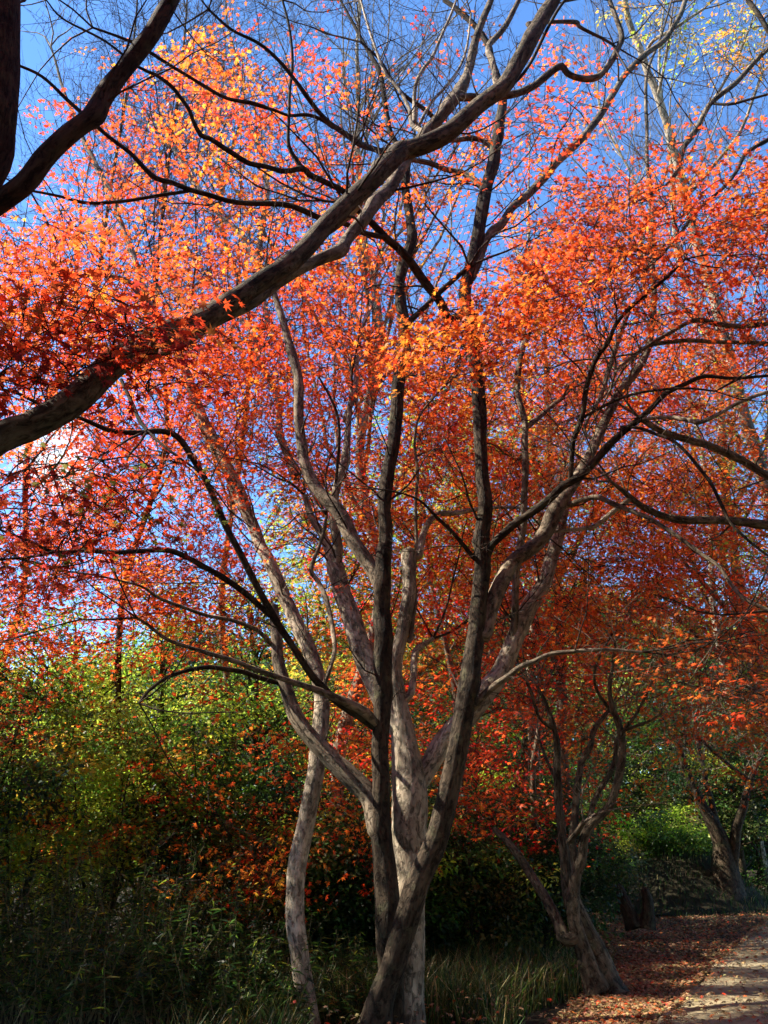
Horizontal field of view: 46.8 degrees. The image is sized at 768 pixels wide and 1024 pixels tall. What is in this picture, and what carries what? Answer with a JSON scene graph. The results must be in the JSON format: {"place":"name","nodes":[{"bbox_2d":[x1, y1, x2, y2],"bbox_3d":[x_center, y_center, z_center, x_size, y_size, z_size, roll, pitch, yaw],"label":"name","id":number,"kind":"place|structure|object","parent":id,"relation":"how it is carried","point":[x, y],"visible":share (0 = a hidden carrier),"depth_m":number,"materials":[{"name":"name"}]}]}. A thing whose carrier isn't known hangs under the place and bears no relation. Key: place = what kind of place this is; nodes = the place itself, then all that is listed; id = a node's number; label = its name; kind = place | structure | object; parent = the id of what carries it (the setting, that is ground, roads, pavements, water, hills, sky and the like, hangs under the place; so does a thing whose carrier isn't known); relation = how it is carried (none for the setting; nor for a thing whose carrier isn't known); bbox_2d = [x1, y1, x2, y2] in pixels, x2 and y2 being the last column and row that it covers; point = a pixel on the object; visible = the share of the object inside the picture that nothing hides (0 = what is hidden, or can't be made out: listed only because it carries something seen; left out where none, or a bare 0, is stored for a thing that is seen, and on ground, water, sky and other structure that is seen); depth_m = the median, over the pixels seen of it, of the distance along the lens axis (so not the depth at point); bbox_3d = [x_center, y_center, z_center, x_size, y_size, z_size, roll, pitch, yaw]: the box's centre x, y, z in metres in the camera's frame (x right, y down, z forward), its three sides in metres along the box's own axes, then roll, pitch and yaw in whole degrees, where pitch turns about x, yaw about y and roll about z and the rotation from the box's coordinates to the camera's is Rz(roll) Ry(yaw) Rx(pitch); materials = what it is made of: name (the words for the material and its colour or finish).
{"place":"outdoors","nodes":[
{"label":"outdoors","id":0,"kind":"place"},
{"bbox_2d":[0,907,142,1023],"bbox_3d":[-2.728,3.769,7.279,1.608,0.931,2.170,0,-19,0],"label":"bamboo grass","id":1,"kind":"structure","parent":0,"point":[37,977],"depth_m":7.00,"materials":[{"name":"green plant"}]},
{"bbox_2d":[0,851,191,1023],"bbox_3d":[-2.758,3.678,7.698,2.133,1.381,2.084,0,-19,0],"label":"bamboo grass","id":2,"kind":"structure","parent":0,"point":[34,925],"depth_m":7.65,"materials":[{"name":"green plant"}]},
{"bbox_2d":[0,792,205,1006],"bbox_3d":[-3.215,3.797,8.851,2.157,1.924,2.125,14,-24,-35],"label":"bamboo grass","id":3,"kind":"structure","parent":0,"point":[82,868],"depth_m":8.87,"materials":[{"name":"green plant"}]},
{"bbox_2d":[0,822,230,1023],"bbox_3d":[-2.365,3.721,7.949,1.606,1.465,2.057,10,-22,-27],"label":"bamboo grass","id":4,"kind":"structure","parent":0,"point":[163,918],"depth_m":7.96,"materials":[{"name":"green plant"}]},
{"bbox_2d":[41,814,269,1006],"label":"bamboo grass","id":5,"kind":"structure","parent":0,"point":[190,865],"depth_m":9.06,"materials":[{"name":"green plant"}]},
{"bbox_2d":[0,902,317,1023],"bbox_3d":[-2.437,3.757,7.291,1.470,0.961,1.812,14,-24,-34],"label":"bamboo grass","id":6,"kind":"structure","parent":0,"point":[133,970],"depth_m":6.99,"materials":[{"name":"green plant"}]},
{"bbox_2d":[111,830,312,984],"bbox_3d":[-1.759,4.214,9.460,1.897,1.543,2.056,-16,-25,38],"label":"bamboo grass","id":7,"kind":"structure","parent":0,"point":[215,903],"depth_m":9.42,"materials":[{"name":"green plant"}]},
{"bbox_2d":[168,886,337,992],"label":"bamboo grass","id":8,"kind":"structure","parent":0,"point":[265,926],"depth_m":9.12,"materials":[{"name":"green plant"}]},
{"bbox_2d":[0,857,767,1023],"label":"ground","id":9,"kind":"structure","parent":0,"point":[535,1019],"depth_m":9.59,"materials":[{"name":"soil"}]},
{"bbox_2d":[0,662,104,944],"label":"evergreen shrub","id":10,"kind":"object","parent":9,"relation":"on","point":[32,782],"visible":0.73,"depth_m":9.07,"materials":[{"name":"green plant"}]},
{"bbox_2d":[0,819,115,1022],"bbox_3d":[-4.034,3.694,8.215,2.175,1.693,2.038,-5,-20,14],"label":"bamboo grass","id":11,"kind":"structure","parent":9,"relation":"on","point":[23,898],"depth_m":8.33,"materials":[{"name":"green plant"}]},
{"bbox_2d":[0,592,122,889],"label":"evergreen tree","id":12,"kind":"object","parent":9,"relation":"on","point":[17,704],"visible":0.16,"depth_m":12.09,"materials":[{"name":"green plant"}]},
{"bbox_2d":[0,634,146,889],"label":"evergreen tree","id":13,"kind":"object","parent":9,"relation":"on","point":[40,708],"visible":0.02,"depth_m":27.37,"materials":[{"name":"green plant"}]},
{"bbox_2d":[0,682,159,990],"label":"evergreen shrub","id":14,"kind":"object","parent":9,"relation":"on","point":[26,840],"visible":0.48,"depth_m":9.59,"materials":[{"name":"green plant"}]},
{"bbox_2d":[0,629,198,943],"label":"evergreen shrub","id":15,"kind":"object","parent":9,"relation":"on","point":[86,676],"visible":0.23,"depth_m":12.27,"materials":[{"name":"green plant"}]},
{"bbox_2d":[0,590,201,889],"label":"evergreen tree","id":16,"kind":"object","parent":9,"relation":"on","point":[122,672],"visible":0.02,"depth_m":23.77,"materials":[{"name":"green plant"}]},
{"bbox_2d":[0,595,220,944],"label":"broadleaf tree","id":17,"kind":"object","parent":9,"relation":"on","point":[130,701],"visible":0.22,"depth_m":12.59,"materials":[{"name":"green plant"}]},
{"bbox_2d":[0,694,234,983],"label":"evergreen shrub","id":18,"kind":"object","parent":9,"relation":"on","point":[104,768],"visible":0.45,"depth_m":9.98,"materials":[{"name":"green plant"}]},
{"bbox_2d":[28,680,267,958],"bbox_3d":[-3.063,4.112,11.948,3.120,3.659,2.972,0,-19,0],"label":"evergreen shrub","id":19,"kind":"object","parent":9,"relation":"on","point":[212,727],"visible":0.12,"depth_m":11.95,"materials":[{"name":"green plant"}]},
{"bbox_2d":[0,0,297,677],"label":"bare tree","id":20,"kind":"object","parent":9,"relation":"on","point":[117,147],"visible":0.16,"depth_m":16.16,"materials":[{"name":"brown plant"}]},
{"bbox_2d":[30,569,286,951],"bbox_3d":[-3.350,3.519,13.044,3.860,5.460,4.651,6,-20,-16],"label":"broadleaf tree","id":21,"kind":"object","parent":9,"relation":"on","point":[160,700],"visible":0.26,"depth_m":13.13,"materials":[{"name":"green plant"}]},
{"bbox_2d":[50,704,295,973],"bbox_3d":[-2.479,3.850,10.650,2.836,3.024,3.098,0,-19,0],"label":"evergreen shrub","id":22,"kind":"object","parent":9,"relation":"on","point":[196,832],"visible":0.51,"depth_m":10.42,"materials":[{"name":"green plant"}]},
{"bbox_2d":[88,621,293,875],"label":"evergreen tree","id":23,"kind":"object","parent":9,"relation":"on","point":[206,657],"visible":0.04,"depth_m":28.59,"materials":[{"name":"green plant"}]},
{"bbox_2d":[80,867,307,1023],"bbox_3d":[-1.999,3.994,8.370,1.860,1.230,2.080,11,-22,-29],"label":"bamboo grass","id":24,"kind":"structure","parent":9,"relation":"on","point":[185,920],"depth_m":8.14,"materials":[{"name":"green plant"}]},
{"bbox_2d":[0,0,394,935],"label":"bare tree","id":25,"kind":"object","parent":9,"relation":"on","point":[160,208],"visible":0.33,"depth_m":13.89,"materials":[{"name":"brown plant"}]},
{"bbox_2d":[89,948,323,1023],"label":"bamboo grass","id":26,"kind":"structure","parent":9,"relation":"on","point":[224,976],"depth_m":7.16,"materials":[{"name":"green plant"}]},
{"bbox_2d":[39,0,384,940],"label":"bare tree","id":27,"kind":"object","parent":9,"relation":"on","point":[227,674],"visible":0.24,"depth_m":16.05,"materials":[{"name":"brown plant"}]},
{"bbox_2d":[160,908,332,1013],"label":"bamboo grass","id":28,"kind":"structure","parent":9,"relation":"on","point":[262,964],"depth_m":7.89,"materials":[{"name":"green plant"}]},
{"bbox_2d":[133,573,368,942],"bbox_3d":[-2.138,3.862,14.693,4.394,5.987,4.005,0,-19,0],"label":"tree","id":29,"kind":"object","parent":9,"relation":"on","point":[283,714],"visible":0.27,"depth_m":14.68,"materials":[{"name":"green plant"}]},
{"bbox_2d":[141,738,369,958],"bbox_3d":[-1.663,4.203,11.072,2.722,2.698,2.754,14,-24,-35],"label":"evergreen shrub","id":30,"kind":"object","parent":9,"relation":"on","point":[274,789],"visible":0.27,"depth_m":11.03,"materials":[{"name":"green plant"}]},
{"bbox_2d":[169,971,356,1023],"bbox_3d":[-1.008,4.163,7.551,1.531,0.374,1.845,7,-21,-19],"label":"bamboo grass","id":31,"kind":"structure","parent":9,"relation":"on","point":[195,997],"depth_m":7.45,"materials":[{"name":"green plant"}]},
{"bbox_2d":[205,732,371,937],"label":"evergreen shrub","id":32,"kind":"object","parent":9,"relation":"on","point":[279,785],"visible":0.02,"depth_m":14.11,"materials":[{"name":"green plant"}]},
{"bbox_2d":[219,611,369,838],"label":"evergreen tree","id":33,"kind":"object","parent":9,"relation":"on","point":[293,686],"visible":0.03,"depth_m":25.92,"materials":[{"name":"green plant"}]},
{"bbox_2d":[0,0,599,1023],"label":"maple tree","id":34,"kind":"object","parent":9,"relation":"on","point":[296,874],"visible":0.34,"depth_m":11.37,"materials":[{"name":"red plant"}]},
{"bbox_2d":[227,796,375,963],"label":"evergreen shrub","id":35,"kind":"object","parent":9,"relation":"on","point":[335,865],"visible":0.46,"depth_m":10.02,"materials":[{"name":"green plant"}]},
{"bbox_2d":[235,961,376,1023],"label":"bamboo grass","id":36,"kind":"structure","parent":9,"relation":"on","point":[349,1004],"depth_m":7.59,"materials":[{"name":"green plant"}]},
{"bbox_2d":[229,561,408,795],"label":"broadleaf tree","id":37,"kind":"object","parent":9,"relation":"on","point":[301,676],"visible":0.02,"depth_m":32.93,"materials":[{"name":"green plant"}]},
{"bbox_2d":[266,924,425,1002],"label":"bamboo grass","id":38,"kind":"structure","parent":9,"relation":"on","point":[353,954],"depth_m":8.62,"materials":[{"name":"green plant"}]},
{"bbox_2d":[249,758,454,958],"bbox_3d":[-0.442,4.500,11.527,2.773,2.537,2.587,0,-19,0],"label":"evergreen shrub","id":39,"kind":"object","parent":9,"relation":"on","point":[330,794],"visible":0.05,"depth_m":11.25,"materials":[{"name":"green plant"}]},
{"bbox_2d":[259,614,452,836],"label":"evergreen tree","id":40,"kind":"object","parent":9,"relation":"on","point":[412,711],"visible":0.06,"depth_m":18.43,"materials":[{"name":"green plant"}]},
{"bbox_2d":[0,0,729,620],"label":"maple tree","id":41,"kind":"object","parent":9,"relation":"on","point":[132,348],"visible":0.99,"depth_m":5.28,"materials":[{"name":"red plant"}]},
{"bbox_2d":[315,739,439,888],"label":"evergreen shrub","id":42,"kind":"object","parent":9,"relation":"on","point":[353,797],"visible":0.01,"depth_m":14.39,"materials":[{"name":"green plant"}]},
{"bbox_2d":[0,0,767,1023],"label":"maple tree","id":43,"kind":"object","parent":9,"relation":"on","point":[408,858],"visible":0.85,"depth_m":9.39,"materials":[{"name":"orange plant"}]},
{"bbox_2d":[0,559,767,883],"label":"wood","id":44,"kind":"object","parent":9,"relation":"on","point":[190,678],"visible":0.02,"depth_m":40.73,"materials":[{"name":"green plant"}]},
{"bbox_2d":[167,0,621,876],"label":"bare tree","id":45,"kind":"object","parent":9,"relation":"on","point":[367,416],"visible":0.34,"depth_m":15.80,"materials":[{"name":"brown plant"}]},
{"bbox_2d":[308,784,497,966],"bbox_3d":[0.079,4.450,10.910,2.153,2.202,2.865,-18,-26,41],"label":"evergreen shrub","id":46,"kind":"object","parent":9,"relation":"on","point":[432,918],"visible":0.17,"depth_m":10.38,"materials":[{"name":"green plant"}]},
{"bbox_2d":[345,414,498,801],"bbox_3d":[1.353,4.279,31.074,6.114,16.121,7.677,-10,-22,26],"label":"broadleaf tree","id":47,"kind":"object","parent":9,"relation":"on","point":[433,583],"visible":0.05,"depth_m":31.87,"materials":[{"name":"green plant"}]},
{"bbox_2d":[331,773,528,950],"bbox_3d":[0.436,4.545,11.467,2.834,2.433,2.795,0,-19,0],"label":"evergreen shrub","id":48,"kind":"object","parent":9,"relation":"on","point":[446,871],"visible":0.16,"depth_m":10.87,"materials":[{"name":"green plant"}]},
{"bbox_2d":[346,769,523,838],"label":"evergreen shrub","id":49,"kind":"object","parent":9,"relation":"on","point":[470,791],"depth_m":14.71,"materials":[{"name":"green plant"}]},
{"bbox_2d":[245,359,627,804],"bbox_3d":[1.008,1.602,17.214,7.651,11.179,4.738,0,-19,0],"label":"maple tree","id":50,"kind":"object","parent":9,"relation":"on","point":[336,609],"visible":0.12,"depth_m":16.56,"materials":[{"name":"red plant"}]},
{"bbox_2d":[339,755,543,942],"bbox_3d":[0.963,4.770,12.637,3.027,2.797,2.857,-8,-21,23],"label":"evergreen shrub","id":51,"kind":"object","parent":9,"relation":"on","point":[474,816],"visible":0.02,"depth_m":12.11,"materials":[{"name":"green plant"}]},
{"bbox_2d":[366,594,521,792],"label":"broadleaf tree","id":52,"kind":"object","parent":9,"relation":"on","point":[447,702],"visible":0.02,"depth_m":28.43,"materials":[{"name":"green plant"}]},
{"bbox_2d":[134,845,767,1023],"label":"grass","id":53,"kind":"structure","parent":9,"relation":"on","point":[452,968],"depth_m":8.44,"materials":[{"name":"green plant"}]},
{"bbox_2d":[359,596,549,806],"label":"evergreen tree","id":54,"kind":"object","parent":9,"relation":"on","point":[481,736],"visible":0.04,"depth_m":19.15,"materials":[{"name":"green plant"}]},
{"bbox_2d":[282,413,629,926],"bbox_3d":[1.291,1.818,14.301,5.884,9.199,4.209,0,-19,0],"label":"maple tree","id":55,"kind":"object","parent":9,"relation":"on","point":[451,683],"visible":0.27,"depth_m":13.69,"materials":[{"name":"red plant"}]},
{"bbox_2d":[368,823,565,965],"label":"evergreen shrub","id":56,"kind":"object","parent":9,"relation":"on","point":[501,905],"visible":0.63,"depth_m":10.86,"materials":[{"name":"green plant"}]},
{"bbox_2d":[356,659,580,808],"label":"evergreen tree","id":57,"kind":"object","parent":9,"relation":"on","point":[486,739],"visible":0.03,"depth_m":20.27,"materials":[{"name":"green plant"}]},
{"bbox_2d":[204,884,767,1023],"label":"fallen leaves","id":58,"kind":"object","parent":9,"relation":"on","point":[595,1002],"visible":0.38,"depth_m":10.15,"materials":[{"name":"brown plant"}]},
{"bbox_2d":[432,735,567,844],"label":"evergreen shrub","id":59,"kind":"object","parent":9,"relation":"on","point":[505,764],"visible":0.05,"depth_m":16.24,"materials":[{"name":"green plant"}]},
{"bbox_2d":[435,761,594,944],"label":"evergreen shrub","id":60,"kind":"object","parent":9,"relation":"on","point":[505,811],"visible":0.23,"depth_m":12.08,"materials":[{"name":"green plant"}]},
{"bbox_2d":[428,590,615,842],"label":"evergreen tree","id":61,"kind":"object","parent":9,"relation":"on","point":[522,742],"visible":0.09,"depth_m":19.96,"materials":[{"name":"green plant"}]},
{"bbox_2d":[446,583,610,833],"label":"broadleaf tree","id":62,"kind":"object","parent":9,"relation":"on","point":[555,706],"visible":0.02,"depth_m":34.82,"materials":[{"name":"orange plant"}]},
{"bbox_2d":[455,758,610,929],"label":"evergreen shrub","id":63,"kind":"object","parent":9,"relation":"on","point":[564,802],"visible":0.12,"depth_m":14.28,"materials":[{"name":"green plant"}]},
{"bbox_2d":[427,571,646,953],"bbox_3d":[1.864,2.937,11.448,2.841,5.395,3.527,0,-19,0],"label":"maple tree","id":64,"kind":"object","parent":9,"relation":"on","point":[534,752],"visible":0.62,"depth_m":11.12,"materials":[{"name":"red plant"}]},
{"bbox_2d":[433,628,648,850],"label":"evergreen tree","id":65,"kind":"object","parent":9,"relation":"on","point":[546,743],"visible":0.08,"depth_m":24.09,"materials":[{"name":"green plant"}]},
{"bbox_2d":[479,787,614,908],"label":"evergreen shrub","id":66,"kind":"object","parent":9,"relation":"on","point":[576,844],"visible":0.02,"depth_m":16.47,"materials":[{"name":"green plant"}]},
{"bbox_2d":[341,211,762,836],"bbox_3d":[3.715,-0.399,17.514,9.059,15.513,4.376,0,-19,0],"label":"maple tree","id":67,"kind":"object","parent":9,"relation":"on","point":[557,583],"visible":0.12,"depth_m":16.99,"materials":[{"name":"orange plant"}]},
{"bbox_2d":[469,811,644,953],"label":"evergreen shrub","id":68,"kind":"object","parent":9,"relation":"on","point":[595,882],"visible":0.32,"depth_m":11.79,"materials":[{"name":"green plant"}]},
{"bbox_2d":[425,94,698,834],"bbox_3d":[3.656,-1.901,20.766,6.348,20.597,6.547,7,-20,-18],"label":"bare tree","id":69,"kind":"object","parent":9,"relation":"on","point":[528,209],"visible":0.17,"depth_m":22.10,"materials":[{"name":"brown plant"}]},
{"bbox_2d":[494,452,630,789],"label":"broadleaf tree","id":70,"kind":"object","parent":9,"relation":"on","point":[563,587],"visible":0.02,"depth_m":34.03,"materials":[{"name":"plant"}]},
{"bbox_2d":[494,768,644,893],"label":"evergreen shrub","id":71,"kind":"object","parent":9,"relation":"on","point":[607,830],"visible":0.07,"depth_m":21.03,"materials":[{"name":"green plant"}]},
{"bbox_2d":[502,541,669,868],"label":"evergreen tree","id":72,"kind":"object","parent":9,"relation":"on","point":[596,681],"visible":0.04,"depth_m":28.28,"materials":[{"name":"green plant"}]},
{"bbox_2d":[517,819,655,918],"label":"evergreen shrub","id":73,"kind":"object","parent":9,"relation":"on","point":[615,861],"visible":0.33,"depth_m":16.45,"materials":[{"name":"green plant"}]},
{"bbox_2d":[435,540,757,996],"bbox_3d":[2.417,2.667,9.611,3.230,4.812,2.347,-12,-23,32],"label":"crape myrtle","id":74,"kind":"object","parent":9,"relation":"on","point":[582,937],"visible":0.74,"depth_m":9.47,"materials":[{"name":"brown plant"}]},
{"bbox_2d":[487,0,767,770],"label":"maple tree","id":75,"kind":"object","parent":9,"relation":"on","point":[745,214],"visible":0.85,"depth_m":8.62,"materials":[{"name":"orange plant"}]},
{"bbox_2d":[545,706,717,878],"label":"evergreen tree","id":76,"kind":"object","parent":9,"relation":"on","point":[627,800],"visible":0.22,"depth_m":21.80,"materials":[{"name":"green plant"}]},
{"bbox_2d":[548,670,716,870],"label":"evergreen tree","id":77,"kind":"object","parent":9,"relation":"on","point":[600,729],"visible":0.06,"depth_m":24.66,"materials":[{"name":"green plant"}]},
{"bbox_2d":[616,883,655,930],"bbox_3d":[3.818,5.984,13.419,0.518,0.659,0.376,0,-19,0],"label":"tree stump","id":78,"kind":"object","parent":9,"relation":"on","point":[632,920],"visible":0.98,"depth_m":13.32,"materials":[{"name":"brown wood"}]},
{"bbox_2d":[515,0,767,892],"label":"bare tree","id":79,"kind":"object","parent":9,"relation":"on","point":[711,566],"visible":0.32,"depth_m":28.03,"materials":[{"name":"brown plant"}]},
{"bbox_2d":[540,585,751,865],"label":"tree","id":80,"kind":"object","parent":9,"relation":"on","point":[652,783],"visible":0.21,"depth_m":22.95,"materials":[{"name":"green plant"}]},
{"bbox_2d":[543,351,767,817],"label":"maple tree","id":81,"kind":"object","parent":9,"relation":"on","point":[721,719],"visible":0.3,"depth_m":15.82,"materials":[{"name":"orange plant"}]},
{"bbox_2d":[580,569,754,849],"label":"broadleaf tree","id":82,"kind":"object","parent":9,"relation":"on","point":[657,700],"depth_m":33.23,"materials":[{"name":"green plant"}]},
{"bbox_2d":[582,678,767,849],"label":"evergreen tree","id":83,"kind":"object","parent":9,"relation":"on","point":[719,804],"visible":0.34,"depth_m":21.23,"materials":[{"name":"green plant"}]},
{"bbox_2d":[626,768,731,860],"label":"evergreen shrub","id":84,"kind":"object","parent":9,"relation":"on","point":[673,806],"visible":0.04,"depth_m":23.83,"materials":[{"name":"green plant"}]},
{"bbox_2d":[593,849,767,916],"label":"earth mound","id":85,"kind":"object","parent":9,"relation":"on","point":[675,887],"visible":0.6,"depth_m":17.83,"materials":[{"name":"green plant"}]},
{"bbox_2d":[571,634,767,900],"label":"bare tree","id":86,"kind":"object","parent":85,"relation":"on","point":[725,874],"visible":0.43,"depth_m":18.19,"materials":[{"name":"brown plant"}]},
{"bbox_2d":[610,799,728,862],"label":"evergreen shrub","id":87,"kind":"object","parent":85,"relation":"on","point":[655,837],"visible":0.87,"depth_m":19.22,"materials":[{"name":"green plant"}]},
{"bbox_2d":[604,612,767,828],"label":"evergreen tree","id":88,"kind":"object","parent":9,"relation":"on","point":[699,703],"visible":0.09,"depth_m":26.70,"materials":[{"name":"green plant"}]},
{"bbox_2d":[606,381,767,812],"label":"broadleaf tree","id":89,"kind":"object","parent":9,"relation":"on","point":[683,556],"visible":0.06,"depth_m":32.34,"materials":[{"name":"orange plant"}]},
{"bbox_2d":[640,630,767,894],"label":"tree","id":90,"kind":"object","parent":9,"relation":"on","point":[754,844],"visible":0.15,"depth_m":21.49,"materials":[{"name":"green plant"}]},
{"bbox_2d":[646,685,767,892],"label":"tree","id":91,"kind":"object","parent":9,"relation":"on","point":[743,866],"visible":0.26,"depth_m":20.65,"materials":[{"name":"green plant"}]},
{"bbox_2d":[671,580,767,853],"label":"evergreen tree","id":92,"kind":"object","parent":9,"relation":"on","point":[745,695],"visible":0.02,"depth_m":24.50,"materials":[{"name":"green plant"}]},
{"bbox_2d":[680,454,767,766],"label":"evergreen tree","id":93,"kind":"object","parent":9,"relation":"on","point":[741,548],"visible":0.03,"depth_m":29.74,"materials":[{"name":"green plant"}]},
{"bbox_2d":[693,784,767,890],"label":"evergreen shrub","id":94,"kind":"object","parent":9,"relation":"on","point":[752,862],"visible":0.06,"depth_m":22.48,"materials":[{"name":"green plant"}]},
{"bbox_2d":[0,0,767,831],"label":"sky","id":95,"kind":"structure","parent":0,"point":[31,57],"materials":[{"name":"blue"}]},
{"bbox_2d":[542,0,767,738],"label":"bare tree","id":96,"kind":"object","parent":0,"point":[691,292],"visible":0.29,"depth_m":19.95,"materials":[{"name":"brown plant"}]},
{"bbox_2d":[592,0,767,518],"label":"tall tree","id":97,"kind":"object","parent":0,"point":[653,82],"visible":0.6,"depth_m":17.17,"materials":[{"name":"yellow plant"}]},
{"bbox_2d":[656,891,767,1023],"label":"path","id":98,"kind":"structure","parent":0,"point":[698,1012],"depth_m":8.80,"materials":[{"name":"beige concrete"}]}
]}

